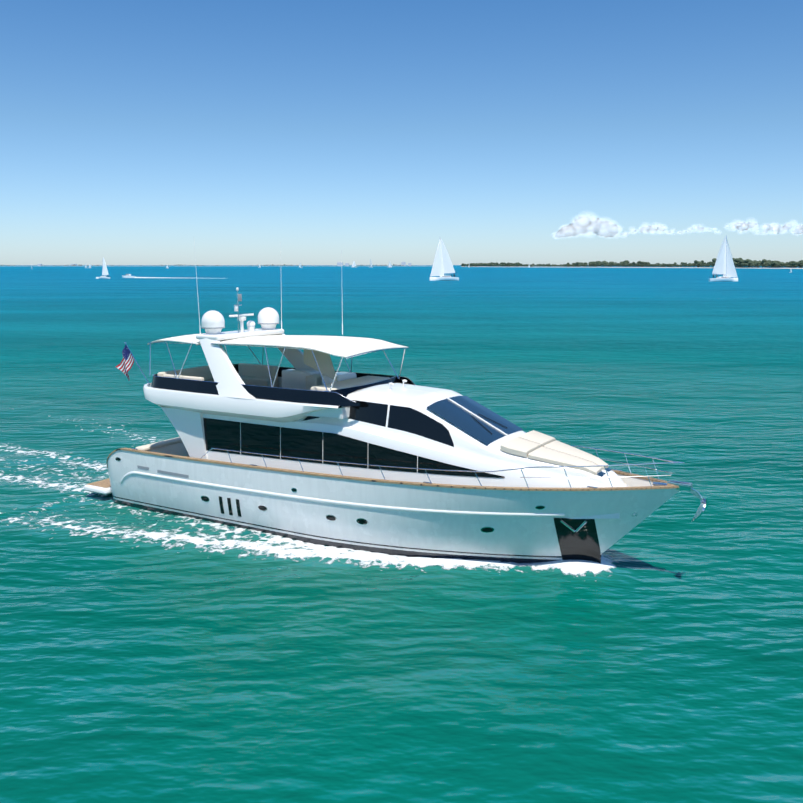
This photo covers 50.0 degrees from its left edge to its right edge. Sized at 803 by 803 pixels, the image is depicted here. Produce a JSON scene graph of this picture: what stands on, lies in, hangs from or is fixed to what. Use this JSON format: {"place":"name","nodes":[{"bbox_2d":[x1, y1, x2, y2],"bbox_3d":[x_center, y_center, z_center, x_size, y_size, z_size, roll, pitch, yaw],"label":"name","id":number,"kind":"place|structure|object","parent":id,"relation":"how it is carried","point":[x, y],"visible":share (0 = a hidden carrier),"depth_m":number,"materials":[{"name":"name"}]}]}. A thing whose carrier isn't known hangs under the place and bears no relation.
{"place":"outdoors","nodes":[
{"label":"outdoors","id":0,"kind":"place"},
{"bbox_2d":[37,262,410,265],"bbox_3d":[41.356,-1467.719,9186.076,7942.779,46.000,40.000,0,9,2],"label":"buildings","id":1,"kind":"structure","parent":0,"point":[347,264],"depth_m":9186.14,"materials":[{"name":"grey"}]},
{"bbox_2d":[0,265,802,802],"bbox_3d":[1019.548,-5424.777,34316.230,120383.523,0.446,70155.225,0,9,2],"label":"sea water","id":2,"kind":"structure","parent":0,"point":[656,655],"depth_m":28.07,"materials":[{"name":"teal liquid"}]},
{"bbox_2d":[96,258,109,278],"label":"sailboat","id":3,"kind":"object","parent":2,"relation":"on","point":[104,271],"visible":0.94,"depth_m":658.52,"materials":[{"name":"white fabric"}]},
{"bbox_2d":[122,274,169,277],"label":"motorboat","id":4,"kind":"object","parent":2,"relation":"on","point":[128,276],"visible":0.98,"depth_m":697.09,"materials":[{"name":"white"}]},
{"bbox_2d":[84,244,708,562],"bbox_3d":[-1.662,-0.385,33.721,26.540,12.050,6.270,5,10,30],"label":"yacht","id":5,"kind":"object","parent":2,"relation":"on","point":[313,446],"visible":0.98,"depth_m":31.44,"materials":[{"name":"paint"}]},
{"bbox_2d":[430,238,458,280],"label":"sailboat","id":6,"kind":"object","parent":2,"relation":"on","point":[442,264],"visible":1,"depth_m":581.47,"materials":[{"name":"white fabric"}]},
{"bbox_2d":[709,235,737,281],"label":"sailboat","id":7,"kind":"object","parent":2,"relation":"on","point":[724,266],"visible":0.88,"depth_m":548.17,"materials":[{"name":"white fabric"}]},
{"bbox_2d":[0,0,802,264],"label":"sky","id":8,"kind":"structure","parent":0,"point":[133,132],"materials":[{"name":"blue"}]},
{"bbox_2d":[552,212,627,238],"bbox_3d":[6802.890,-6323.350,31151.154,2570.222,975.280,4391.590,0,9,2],"label":"cloud","id":9,"kind":"structure","parent":0,"point":[584,225],"depth_m":30279.51,"materials":[{"name":"white"}]},
{"bbox_2d":[462,266,802,268],"bbox_3d":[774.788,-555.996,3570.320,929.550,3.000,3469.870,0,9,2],"label":"beach","id":10,"kind":"structure","parent":0,"point":[678,267],"depth_m":3289.24,"materials":[{"name":"beige sand"}]},
{"bbox_2d":[461,258,802,267],"bbox_3d":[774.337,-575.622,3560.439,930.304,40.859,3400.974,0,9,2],"label":"distant shoreline","id":11,"kind":"structure","parent":10,"relation":"on","point":[742,263],"depth_m":3393.13,"materials":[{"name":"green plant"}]},
{"bbox_2d":[620,221,685,235],"bbox_3d":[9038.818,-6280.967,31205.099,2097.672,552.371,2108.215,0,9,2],"label":"cloud","id":12,"kind":"structure","parent":0,"point":[649,229],"depth_m":30990.36,"materials":[{"name":"white"}]},
{"bbox_2d":[676,225,717,233],"bbox_3d":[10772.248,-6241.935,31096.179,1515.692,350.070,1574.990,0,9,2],"label":"cloud","id":13,"kind":"structure","parent":0,"point":[701,229],"depth_m":31104.19,"materials":[{"name":"white"}]},
{"bbox_2d":[718,217,770,233],"bbox_3d":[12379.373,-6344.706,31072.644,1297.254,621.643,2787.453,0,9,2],"label":"cloud","id":14,"kind":"structure","parent":0,"point":[738,225],"depth_m":31081.96,"materials":[{"name":"white"}]},
{"bbox_2d":[754,219,802,234],"bbox_3d":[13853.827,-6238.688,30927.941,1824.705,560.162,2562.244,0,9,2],"label":"cloud","id":15,"kind":"structure","parent":0,"point":[788,226],"depth_m":30989.14,"materials":[{"name":"white"}]},
{"bbox_3d":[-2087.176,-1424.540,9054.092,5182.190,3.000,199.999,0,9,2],"label":"shore beach","id":16,"kind":"structure","parent":0,"visible":0},
{"bbox_2d":[0,264,418,265],"bbox_3d":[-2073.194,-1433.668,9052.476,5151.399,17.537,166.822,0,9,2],"label":"shore trees","id":17,"kind":"object","parent":16,"relation":"on","point":[219,265],"visible":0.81,"depth_m":9028.49,"materials":[{"name":"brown plant"}]}
]}

